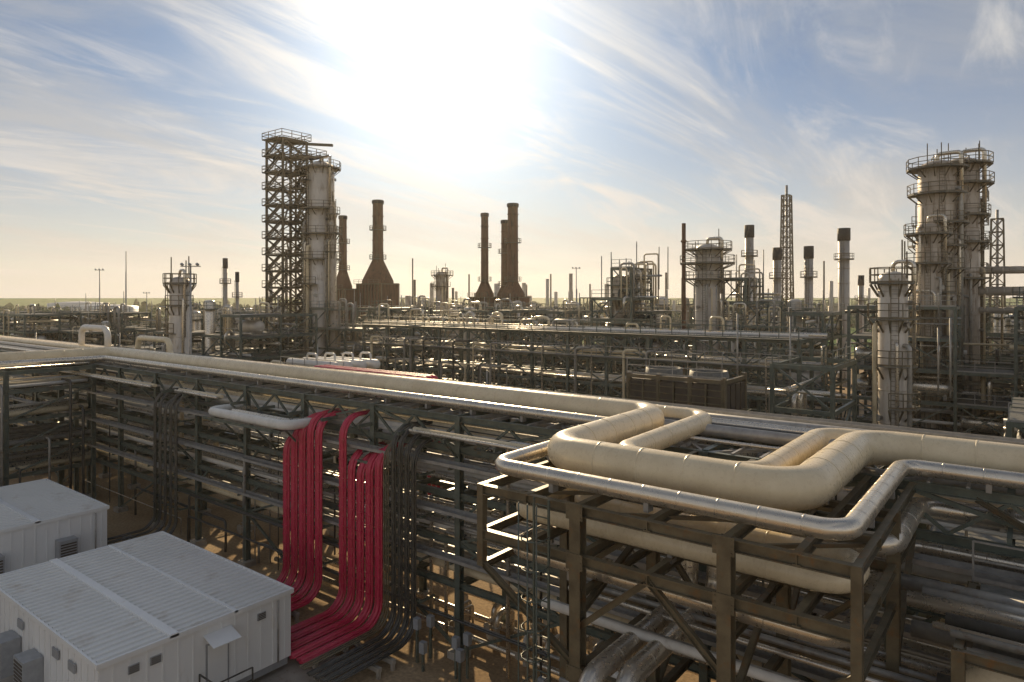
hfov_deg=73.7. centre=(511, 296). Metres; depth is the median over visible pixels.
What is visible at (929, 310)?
ladder
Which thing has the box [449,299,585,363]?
process unit
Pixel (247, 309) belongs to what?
process unit
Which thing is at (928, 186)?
handrail
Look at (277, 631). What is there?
roof conduit
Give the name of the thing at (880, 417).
nozzles
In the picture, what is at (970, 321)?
downcomers
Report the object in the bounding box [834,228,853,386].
exhaust stack
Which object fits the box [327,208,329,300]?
ladder
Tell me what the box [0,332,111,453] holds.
process unit
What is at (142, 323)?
process unit
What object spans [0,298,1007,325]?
tree line
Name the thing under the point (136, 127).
sky
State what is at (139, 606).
roof ribs
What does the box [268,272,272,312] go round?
exhaust stack
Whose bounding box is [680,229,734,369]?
reactor vessel
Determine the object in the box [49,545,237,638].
roof joint cap
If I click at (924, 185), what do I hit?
nozzles
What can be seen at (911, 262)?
overhead nozzle
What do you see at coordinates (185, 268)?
vent posts
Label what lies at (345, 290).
chimney stack
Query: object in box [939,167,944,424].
ladder
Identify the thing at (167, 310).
ladder
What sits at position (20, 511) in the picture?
roof joint cap
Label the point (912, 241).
brackets
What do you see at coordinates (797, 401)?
process unit
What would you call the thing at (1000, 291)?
overhead duct
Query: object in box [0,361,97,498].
pipe rack
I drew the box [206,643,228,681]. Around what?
door
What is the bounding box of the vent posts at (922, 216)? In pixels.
[915,203,937,229]
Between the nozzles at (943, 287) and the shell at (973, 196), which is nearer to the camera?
the nozzles at (943, 287)
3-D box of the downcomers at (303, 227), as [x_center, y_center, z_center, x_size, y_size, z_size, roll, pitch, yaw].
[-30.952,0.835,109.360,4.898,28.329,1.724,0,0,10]
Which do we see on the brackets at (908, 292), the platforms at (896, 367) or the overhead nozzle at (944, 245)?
the platforms at (896, 367)
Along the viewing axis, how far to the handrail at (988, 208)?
73.89 m
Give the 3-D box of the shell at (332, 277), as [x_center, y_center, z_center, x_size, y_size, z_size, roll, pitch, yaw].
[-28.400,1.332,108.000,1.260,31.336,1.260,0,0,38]
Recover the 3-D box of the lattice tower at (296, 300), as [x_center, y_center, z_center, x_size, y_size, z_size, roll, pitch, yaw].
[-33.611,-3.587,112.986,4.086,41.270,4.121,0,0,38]
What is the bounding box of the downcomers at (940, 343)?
[936,277,941,428]
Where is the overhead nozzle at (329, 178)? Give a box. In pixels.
[319,154,330,204]
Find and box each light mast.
[95,269,103,305]
[125,251,126,337]
[180,263,200,436]
[572,267,580,288]
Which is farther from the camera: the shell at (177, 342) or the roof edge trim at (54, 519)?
the shell at (177, 342)
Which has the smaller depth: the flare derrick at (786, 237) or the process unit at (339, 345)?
the process unit at (339, 345)
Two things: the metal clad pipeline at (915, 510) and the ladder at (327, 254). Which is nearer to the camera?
the metal clad pipeline at (915, 510)
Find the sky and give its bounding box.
[0,0,1023,297]
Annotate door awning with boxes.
[203,625,241,648]
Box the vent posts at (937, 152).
[927,142,941,168]
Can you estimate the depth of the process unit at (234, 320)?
128.03 m
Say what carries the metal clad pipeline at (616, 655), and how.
on the steel support frame
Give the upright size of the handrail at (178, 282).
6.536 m
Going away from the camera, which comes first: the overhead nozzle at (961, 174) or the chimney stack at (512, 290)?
the overhead nozzle at (961, 174)
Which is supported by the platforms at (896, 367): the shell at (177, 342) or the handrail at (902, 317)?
the handrail at (902, 317)
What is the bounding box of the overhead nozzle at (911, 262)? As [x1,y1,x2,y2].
[891,259,915,361]
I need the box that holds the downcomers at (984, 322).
[957,261,985,415]
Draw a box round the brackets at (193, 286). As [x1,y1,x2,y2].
[163,284,195,337]
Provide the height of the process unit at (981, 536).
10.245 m
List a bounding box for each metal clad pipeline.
[0,355,1023,540]
[512,525,1023,647]
[578,560,698,681]
[616,566,715,681]
[658,448,1023,555]
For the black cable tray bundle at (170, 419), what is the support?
on the ground
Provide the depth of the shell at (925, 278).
71.56 m
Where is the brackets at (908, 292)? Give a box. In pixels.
[867,284,920,422]
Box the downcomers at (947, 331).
[914,270,949,426]
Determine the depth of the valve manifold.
32.23 m
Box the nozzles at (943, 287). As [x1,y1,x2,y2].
[911,260,945,374]
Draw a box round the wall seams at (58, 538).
[10,511,102,571]
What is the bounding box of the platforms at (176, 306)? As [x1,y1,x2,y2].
[163,284,195,334]
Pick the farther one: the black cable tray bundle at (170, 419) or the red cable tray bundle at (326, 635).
the black cable tray bundle at (170, 419)
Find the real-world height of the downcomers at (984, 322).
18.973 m
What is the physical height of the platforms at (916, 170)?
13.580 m
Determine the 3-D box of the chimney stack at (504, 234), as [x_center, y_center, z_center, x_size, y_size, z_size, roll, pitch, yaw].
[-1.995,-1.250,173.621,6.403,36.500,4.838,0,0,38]
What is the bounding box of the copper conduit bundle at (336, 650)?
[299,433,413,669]
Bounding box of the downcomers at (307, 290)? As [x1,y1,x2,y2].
[306,244,310,356]
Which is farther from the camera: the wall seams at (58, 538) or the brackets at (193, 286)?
the brackets at (193, 286)
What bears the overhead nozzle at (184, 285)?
attached to the shell at (177, 342)
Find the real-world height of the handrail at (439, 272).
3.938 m
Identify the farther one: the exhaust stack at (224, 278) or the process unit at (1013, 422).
the exhaust stack at (224, 278)
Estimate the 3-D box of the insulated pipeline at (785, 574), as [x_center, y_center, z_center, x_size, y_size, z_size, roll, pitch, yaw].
[-19.498,6.747,42.882,76.800,0.805,10.411,0,0,38]
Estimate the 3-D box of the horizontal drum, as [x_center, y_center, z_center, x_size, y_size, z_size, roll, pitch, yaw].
[-16.152,11.003,61.828,9.281,11.995,4.969,0,0,38]
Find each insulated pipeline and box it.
[0,335,696,408]
[0,336,862,465]
[0,347,1023,510]
[78,324,110,346]
[80,369,869,593]
[966,666,1023,681]
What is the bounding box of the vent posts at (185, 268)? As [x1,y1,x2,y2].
[171,256,188,281]
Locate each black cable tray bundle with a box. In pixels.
[107,388,193,545]
[307,420,434,681]
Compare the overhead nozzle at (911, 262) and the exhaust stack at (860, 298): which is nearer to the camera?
the overhead nozzle at (911, 262)
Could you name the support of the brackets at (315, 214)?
attached to the shell at (317, 196)
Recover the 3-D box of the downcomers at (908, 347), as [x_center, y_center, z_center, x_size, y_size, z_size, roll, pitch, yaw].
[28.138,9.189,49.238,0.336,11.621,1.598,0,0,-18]
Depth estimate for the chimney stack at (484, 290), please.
169.10 m
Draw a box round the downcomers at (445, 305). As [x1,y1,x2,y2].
[444,276,446,309]
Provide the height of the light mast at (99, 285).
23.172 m
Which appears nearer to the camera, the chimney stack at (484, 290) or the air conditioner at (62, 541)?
the air conditioner at (62, 541)
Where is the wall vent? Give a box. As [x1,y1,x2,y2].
[17,611,265,674]
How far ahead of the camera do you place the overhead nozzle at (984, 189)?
74.95 m
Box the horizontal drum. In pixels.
[280,352,379,474]
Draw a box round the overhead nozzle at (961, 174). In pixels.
[935,150,963,199]
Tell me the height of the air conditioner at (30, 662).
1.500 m
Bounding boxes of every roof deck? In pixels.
[0,481,103,528]
[0,533,288,663]
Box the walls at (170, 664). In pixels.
[1,594,290,681]
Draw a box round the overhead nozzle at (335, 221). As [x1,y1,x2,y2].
[332,201,335,245]
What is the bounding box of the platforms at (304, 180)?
[299,165,340,284]
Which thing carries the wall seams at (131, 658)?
attached to the walls at (170, 664)
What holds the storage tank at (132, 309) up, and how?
on the ground
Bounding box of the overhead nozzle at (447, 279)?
[441,267,447,298]
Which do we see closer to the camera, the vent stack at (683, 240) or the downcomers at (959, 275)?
the downcomers at (959, 275)
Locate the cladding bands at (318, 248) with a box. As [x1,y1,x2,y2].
[307,172,334,354]
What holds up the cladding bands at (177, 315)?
attached to the shell at (177, 342)
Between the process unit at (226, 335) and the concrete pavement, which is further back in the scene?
the process unit at (226, 335)
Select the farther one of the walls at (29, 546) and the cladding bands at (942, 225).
the cladding bands at (942, 225)
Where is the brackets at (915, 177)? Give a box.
[906,165,969,277]
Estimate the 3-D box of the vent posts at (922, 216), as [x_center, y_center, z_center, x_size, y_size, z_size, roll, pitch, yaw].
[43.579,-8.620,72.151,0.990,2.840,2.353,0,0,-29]
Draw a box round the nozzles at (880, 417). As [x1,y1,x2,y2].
[876,301,912,420]
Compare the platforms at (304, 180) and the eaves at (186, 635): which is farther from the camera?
the platforms at (304, 180)
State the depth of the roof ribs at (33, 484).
44.02 m
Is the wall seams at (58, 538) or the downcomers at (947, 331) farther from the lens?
the downcomers at (947, 331)
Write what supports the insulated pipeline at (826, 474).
on the pipe rack at (242, 474)
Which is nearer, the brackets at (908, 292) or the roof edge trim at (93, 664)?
the roof edge trim at (93, 664)
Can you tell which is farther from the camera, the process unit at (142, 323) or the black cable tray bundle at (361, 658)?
the process unit at (142, 323)
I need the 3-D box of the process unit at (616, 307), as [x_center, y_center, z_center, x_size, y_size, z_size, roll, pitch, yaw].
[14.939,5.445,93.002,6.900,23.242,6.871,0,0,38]
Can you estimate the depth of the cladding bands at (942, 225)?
73.31 m
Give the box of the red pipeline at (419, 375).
[313,364,439,494]
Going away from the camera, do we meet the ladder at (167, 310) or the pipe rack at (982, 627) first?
the pipe rack at (982, 627)
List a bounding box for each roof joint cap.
[0,499,40,523]
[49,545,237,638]
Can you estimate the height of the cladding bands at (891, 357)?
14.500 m
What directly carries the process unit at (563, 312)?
on the ground
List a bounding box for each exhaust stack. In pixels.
[219,258,230,305]
[232,272,242,326]
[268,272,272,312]
[741,225,757,276]
[769,247,785,299]
[800,246,817,332]
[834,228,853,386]
[854,275,867,345]
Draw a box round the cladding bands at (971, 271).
[957,183,979,380]
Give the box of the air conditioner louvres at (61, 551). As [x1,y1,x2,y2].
[0,541,76,573]
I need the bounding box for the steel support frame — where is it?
[477,451,950,681]
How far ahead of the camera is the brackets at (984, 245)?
74.50 m
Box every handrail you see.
[162,273,196,333]
[199,667,253,681]
[298,158,341,283]
[326,206,340,251]
[431,270,450,286]
[867,267,920,409]
[904,221,953,263]
[906,153,970,291]
[931,150,994,277]
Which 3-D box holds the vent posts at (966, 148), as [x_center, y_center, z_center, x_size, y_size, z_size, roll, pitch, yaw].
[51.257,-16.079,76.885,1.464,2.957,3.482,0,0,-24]
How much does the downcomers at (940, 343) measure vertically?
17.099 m
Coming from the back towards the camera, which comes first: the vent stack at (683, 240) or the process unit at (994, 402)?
the vent stack at (683, 240)
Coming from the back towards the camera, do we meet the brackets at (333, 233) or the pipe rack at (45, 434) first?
the brackets at (333, 233)
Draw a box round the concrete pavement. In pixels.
[0,541,349,681]
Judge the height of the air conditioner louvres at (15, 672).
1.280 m
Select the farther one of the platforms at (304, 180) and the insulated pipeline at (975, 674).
the platforms at (304, 180)
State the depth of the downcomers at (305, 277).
108.37 m
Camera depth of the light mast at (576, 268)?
169.92 m
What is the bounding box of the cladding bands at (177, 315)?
[169,292,188,337]
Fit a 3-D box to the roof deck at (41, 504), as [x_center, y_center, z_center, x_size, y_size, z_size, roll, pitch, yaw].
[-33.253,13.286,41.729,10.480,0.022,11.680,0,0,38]
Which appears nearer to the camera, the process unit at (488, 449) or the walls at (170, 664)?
the walls at (170, 664)
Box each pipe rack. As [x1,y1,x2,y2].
[0,338,1023,681]
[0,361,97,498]
[362,308,829,426]
[881,497,1023,681]
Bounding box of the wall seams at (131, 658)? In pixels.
[0,595,285,681]
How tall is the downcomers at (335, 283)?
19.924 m
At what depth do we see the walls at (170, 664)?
28.00 m
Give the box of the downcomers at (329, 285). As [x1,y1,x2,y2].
[328,240,330,356]
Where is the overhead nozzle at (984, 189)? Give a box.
[962,147,986,218]
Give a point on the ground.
(486, 664)
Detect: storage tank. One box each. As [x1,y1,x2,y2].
[47,301,101,306]
[71,304,138,316]
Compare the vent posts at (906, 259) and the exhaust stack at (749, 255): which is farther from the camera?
the exhaust stack at (749, 255)
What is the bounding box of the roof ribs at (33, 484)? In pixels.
[0,479,105,529]
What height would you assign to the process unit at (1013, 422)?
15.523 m
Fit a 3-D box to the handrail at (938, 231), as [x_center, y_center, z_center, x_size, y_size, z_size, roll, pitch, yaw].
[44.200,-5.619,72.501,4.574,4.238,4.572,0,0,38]
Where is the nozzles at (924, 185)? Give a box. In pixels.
[923,183,957,331]
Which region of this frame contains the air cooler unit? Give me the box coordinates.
[626,357,746,447]
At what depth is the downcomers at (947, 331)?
72.62 m
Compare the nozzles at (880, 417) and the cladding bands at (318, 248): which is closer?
the nozzles at (880, 417)
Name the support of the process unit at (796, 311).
on the ground
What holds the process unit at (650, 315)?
on the ground
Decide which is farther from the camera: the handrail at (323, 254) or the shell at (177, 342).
the handrail at (323, 254)
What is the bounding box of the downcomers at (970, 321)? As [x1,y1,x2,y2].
[967,273,971,414]
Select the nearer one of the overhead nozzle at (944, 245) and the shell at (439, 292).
the overhead nozzle at (944, 245)
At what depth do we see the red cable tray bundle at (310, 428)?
37.79 m
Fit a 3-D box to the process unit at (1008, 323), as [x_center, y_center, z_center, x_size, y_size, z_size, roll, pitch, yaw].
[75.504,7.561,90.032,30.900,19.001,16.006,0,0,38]
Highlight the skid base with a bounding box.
[236,657,287,681]
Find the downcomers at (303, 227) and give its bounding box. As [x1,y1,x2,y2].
[302,220,305,357]
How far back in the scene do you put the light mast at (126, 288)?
149.96 m
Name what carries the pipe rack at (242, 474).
on the ground
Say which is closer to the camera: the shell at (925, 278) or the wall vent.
the wall vent
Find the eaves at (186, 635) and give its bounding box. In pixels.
[21,593,291,670]
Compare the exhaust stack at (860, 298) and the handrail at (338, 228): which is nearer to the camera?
the handrail at (338, 228)
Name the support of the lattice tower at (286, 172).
on the ground
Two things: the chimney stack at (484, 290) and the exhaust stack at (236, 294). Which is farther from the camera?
the chimney stack at (484, 290)
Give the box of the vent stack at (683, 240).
[681,223,686,367]
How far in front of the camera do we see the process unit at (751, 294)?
93.81 m
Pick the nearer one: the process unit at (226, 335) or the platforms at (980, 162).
the platforms at (980, 162)
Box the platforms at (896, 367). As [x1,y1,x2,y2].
[867,283,920,410]
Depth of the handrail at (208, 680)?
27.46 m
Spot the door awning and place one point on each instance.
(222, 637)
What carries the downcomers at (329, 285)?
attached to the shell at (332, 277)
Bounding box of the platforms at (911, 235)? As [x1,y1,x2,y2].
[904,233,952,264]
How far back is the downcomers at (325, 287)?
107.30 m
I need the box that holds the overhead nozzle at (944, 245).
[926,214,946,284]
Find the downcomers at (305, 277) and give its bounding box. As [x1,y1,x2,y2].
[304,172,333,356]
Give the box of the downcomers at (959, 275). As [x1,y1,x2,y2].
[955,238,960,305]
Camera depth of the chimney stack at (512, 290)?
168.76 m
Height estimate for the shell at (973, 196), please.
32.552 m
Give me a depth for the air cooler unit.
47.26 m
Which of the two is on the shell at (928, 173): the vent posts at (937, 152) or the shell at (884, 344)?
the vent posts at (937, 152)
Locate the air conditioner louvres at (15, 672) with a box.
[13,659,21,681]
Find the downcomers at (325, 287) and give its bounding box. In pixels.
[325,243,326,352]
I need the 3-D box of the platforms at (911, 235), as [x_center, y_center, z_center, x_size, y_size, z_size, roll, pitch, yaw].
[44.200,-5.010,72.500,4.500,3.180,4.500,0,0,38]
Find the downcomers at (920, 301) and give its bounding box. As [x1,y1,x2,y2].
[919,231,922,427]
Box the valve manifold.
[274,543,715,681]
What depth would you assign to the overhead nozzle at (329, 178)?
108.13 m
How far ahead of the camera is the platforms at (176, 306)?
73.67 m
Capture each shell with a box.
[169,277,189,435]
[307,162,334,357]
[330,207,335,301]
[436,271,448,313]
[878,271,907,468]
[916,223,940,427]
[918,160,956,426]
[951,157,979,414]
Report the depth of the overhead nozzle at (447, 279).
168.41 m
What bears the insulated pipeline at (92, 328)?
attached to the insulated pipeline at (692, 422)
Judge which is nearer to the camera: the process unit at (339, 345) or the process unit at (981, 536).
the process unit at (981, 536)
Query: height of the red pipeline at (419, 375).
11.523 m
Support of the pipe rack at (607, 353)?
on the ground
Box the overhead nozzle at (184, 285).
[178,269,185,336]
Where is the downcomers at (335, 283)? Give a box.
[334,265,336,300]
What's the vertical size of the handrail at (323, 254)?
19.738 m
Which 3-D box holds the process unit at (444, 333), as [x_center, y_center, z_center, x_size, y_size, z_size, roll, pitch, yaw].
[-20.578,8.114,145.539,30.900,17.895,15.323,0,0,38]
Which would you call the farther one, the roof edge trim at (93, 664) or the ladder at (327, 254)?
the ladder at (327, 254)
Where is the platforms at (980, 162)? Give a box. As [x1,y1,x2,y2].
[953,160,994,278]
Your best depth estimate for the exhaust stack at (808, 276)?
129.30 m
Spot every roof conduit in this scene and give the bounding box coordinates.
[95,513,95,548]
[277,600,278,662]
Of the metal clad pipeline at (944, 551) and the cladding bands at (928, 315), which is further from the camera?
the cladding bands at (928, 315)
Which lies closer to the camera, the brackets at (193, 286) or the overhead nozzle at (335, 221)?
the brackets at (193, 286)
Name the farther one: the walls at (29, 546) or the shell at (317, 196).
the shell at (317, 196)
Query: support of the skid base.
on the piers
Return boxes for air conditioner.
[0,535,77,573]
[0,630,43,681]
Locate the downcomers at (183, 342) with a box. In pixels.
[181,297,184,422]
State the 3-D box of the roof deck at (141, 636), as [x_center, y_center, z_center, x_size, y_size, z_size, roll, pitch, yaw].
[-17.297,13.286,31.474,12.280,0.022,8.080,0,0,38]
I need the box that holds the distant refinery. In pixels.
[274,250,1022,343]
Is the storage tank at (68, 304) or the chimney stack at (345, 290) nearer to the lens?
the chimney stack at (345, 290)
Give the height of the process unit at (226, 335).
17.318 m
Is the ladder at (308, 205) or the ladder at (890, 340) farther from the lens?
the ladder at (308, 205)
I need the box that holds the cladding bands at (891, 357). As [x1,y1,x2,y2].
[878,290,906,424]
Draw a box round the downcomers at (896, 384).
[894,341,898,425]
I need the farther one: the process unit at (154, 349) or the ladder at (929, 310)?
the process unit at (154, 349)
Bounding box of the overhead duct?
[979,266,1023,313]
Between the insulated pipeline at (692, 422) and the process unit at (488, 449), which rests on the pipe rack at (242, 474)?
the insulated pipeline at (692, 422)
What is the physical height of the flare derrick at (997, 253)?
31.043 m
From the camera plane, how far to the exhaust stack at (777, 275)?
130.35 m
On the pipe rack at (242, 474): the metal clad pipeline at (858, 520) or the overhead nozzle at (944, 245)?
the metal clad pipeline at (858, 520)
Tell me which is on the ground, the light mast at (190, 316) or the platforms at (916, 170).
the light mast at (190, 316)
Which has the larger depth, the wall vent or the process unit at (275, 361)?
the process unit at (275, 361)
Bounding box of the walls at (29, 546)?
[0,510,106,572]
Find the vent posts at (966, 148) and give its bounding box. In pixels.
[948,141,979,160]
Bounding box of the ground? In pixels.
[0,298,1021,681]
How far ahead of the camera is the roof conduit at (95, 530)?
42.52 m
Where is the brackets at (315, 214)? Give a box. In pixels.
[298,166,340,289]
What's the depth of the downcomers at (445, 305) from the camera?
168.14 m
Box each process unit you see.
[0,291,168,347]
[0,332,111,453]
[16,300,161,347]
[98,333,246,423]
[125,296,317,363]
[145,300,293,345]
[188,344,317,460]
[201,297,343,359]
[293,290,450,378]
[344,293,487,378]
[410,370,557,513]
[442,289,668,394]
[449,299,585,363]
[590,252,653,394]
[610,242,671,389]
[625,290,818,366]
[657,285,850,420]
[724,250,782,408]
[737,314,856,421]
[845,286,1023,436]
[882,524,1023,620]
[927,318,1023,529]
[986,302,1022,417]
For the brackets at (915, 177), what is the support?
attached to the shell at (928, 173)
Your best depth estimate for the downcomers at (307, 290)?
107.69 m
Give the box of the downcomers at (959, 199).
[955,186,963,413]
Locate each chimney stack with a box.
[336,215,357,340]
[356,199,399,320]
[469,213,499,357]
[493,203,529,316]
[497,220,507,296]
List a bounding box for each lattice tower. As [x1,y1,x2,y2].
[262,128,332,361]
[291,147,326,357]
[980,187,988,415]
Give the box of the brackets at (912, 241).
[904,233,953,272]
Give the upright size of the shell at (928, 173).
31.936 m
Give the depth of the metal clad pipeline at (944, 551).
18.83 m
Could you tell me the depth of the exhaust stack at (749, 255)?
129.32 m
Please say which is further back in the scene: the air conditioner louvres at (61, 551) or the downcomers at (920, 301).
the downcomers at (920, 301)
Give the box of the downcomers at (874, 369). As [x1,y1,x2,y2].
[872,321,881,466]
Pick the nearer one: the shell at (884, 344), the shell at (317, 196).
the shell at (884, 344)
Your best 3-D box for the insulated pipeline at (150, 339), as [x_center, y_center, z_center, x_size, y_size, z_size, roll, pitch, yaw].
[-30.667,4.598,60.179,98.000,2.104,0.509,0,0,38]
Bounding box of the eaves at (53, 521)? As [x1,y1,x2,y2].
[0,509,106,533]
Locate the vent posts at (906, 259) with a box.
[901,240,907,278]
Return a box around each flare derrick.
[780,185,793,353]
[989,210,1005,349]
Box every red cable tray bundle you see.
[277,408,347,622]
[289,410,406,668]
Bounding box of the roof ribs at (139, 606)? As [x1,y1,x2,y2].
[0,533,287,662]
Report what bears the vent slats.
attached to the wall vent
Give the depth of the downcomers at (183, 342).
73.72 m
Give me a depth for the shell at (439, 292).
168.60 m
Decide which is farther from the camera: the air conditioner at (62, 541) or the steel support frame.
the air conditioner at (62, 541)
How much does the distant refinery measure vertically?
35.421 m
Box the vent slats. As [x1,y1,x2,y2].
[129,612,265,673]
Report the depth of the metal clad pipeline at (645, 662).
18.81 m
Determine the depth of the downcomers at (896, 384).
48.57 m
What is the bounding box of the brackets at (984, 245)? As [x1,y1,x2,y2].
[964,161,994,287]
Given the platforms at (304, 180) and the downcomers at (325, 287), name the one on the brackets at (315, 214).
the platforms at (304, 180)
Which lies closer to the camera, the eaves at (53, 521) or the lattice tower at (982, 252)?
the eaves at (53, 521)
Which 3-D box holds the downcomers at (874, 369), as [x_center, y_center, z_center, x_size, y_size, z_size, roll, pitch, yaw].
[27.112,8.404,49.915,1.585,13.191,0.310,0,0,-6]
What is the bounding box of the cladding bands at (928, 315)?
[915,246,940,407]
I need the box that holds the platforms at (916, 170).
[906,164,969,292]
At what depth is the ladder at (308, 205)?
108.12 m
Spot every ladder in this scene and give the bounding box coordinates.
[165,284,167,336]
[306,167,308,245]
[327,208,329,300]
[890,278,898,425]
[925,228,930,428]
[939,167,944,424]
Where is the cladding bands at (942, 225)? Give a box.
[917,181,957,427]
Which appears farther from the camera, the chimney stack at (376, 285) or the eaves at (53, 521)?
the chimney stack at (376, 285)
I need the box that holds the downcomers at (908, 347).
[902,344,911,427]
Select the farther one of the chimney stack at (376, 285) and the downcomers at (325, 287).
the chimney stack at (376, 285)
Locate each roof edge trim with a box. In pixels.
[0,478,109,532]
[0,531,293,670]
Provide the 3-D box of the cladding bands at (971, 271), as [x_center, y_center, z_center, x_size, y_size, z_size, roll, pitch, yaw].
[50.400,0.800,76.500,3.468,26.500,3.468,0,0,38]
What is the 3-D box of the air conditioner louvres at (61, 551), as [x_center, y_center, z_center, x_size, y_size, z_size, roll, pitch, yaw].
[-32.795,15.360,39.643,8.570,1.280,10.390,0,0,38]
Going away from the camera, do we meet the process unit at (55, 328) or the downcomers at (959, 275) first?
the downcomers at (959, 275)
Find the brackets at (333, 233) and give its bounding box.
[326,214,340,258]
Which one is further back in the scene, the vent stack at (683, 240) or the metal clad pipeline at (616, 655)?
the vent stack at (683, 240)
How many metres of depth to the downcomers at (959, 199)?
72.98 m
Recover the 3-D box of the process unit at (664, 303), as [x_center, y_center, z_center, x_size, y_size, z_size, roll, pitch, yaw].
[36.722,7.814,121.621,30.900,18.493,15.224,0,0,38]
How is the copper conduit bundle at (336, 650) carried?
attached to the pipe rack at (242, 474)

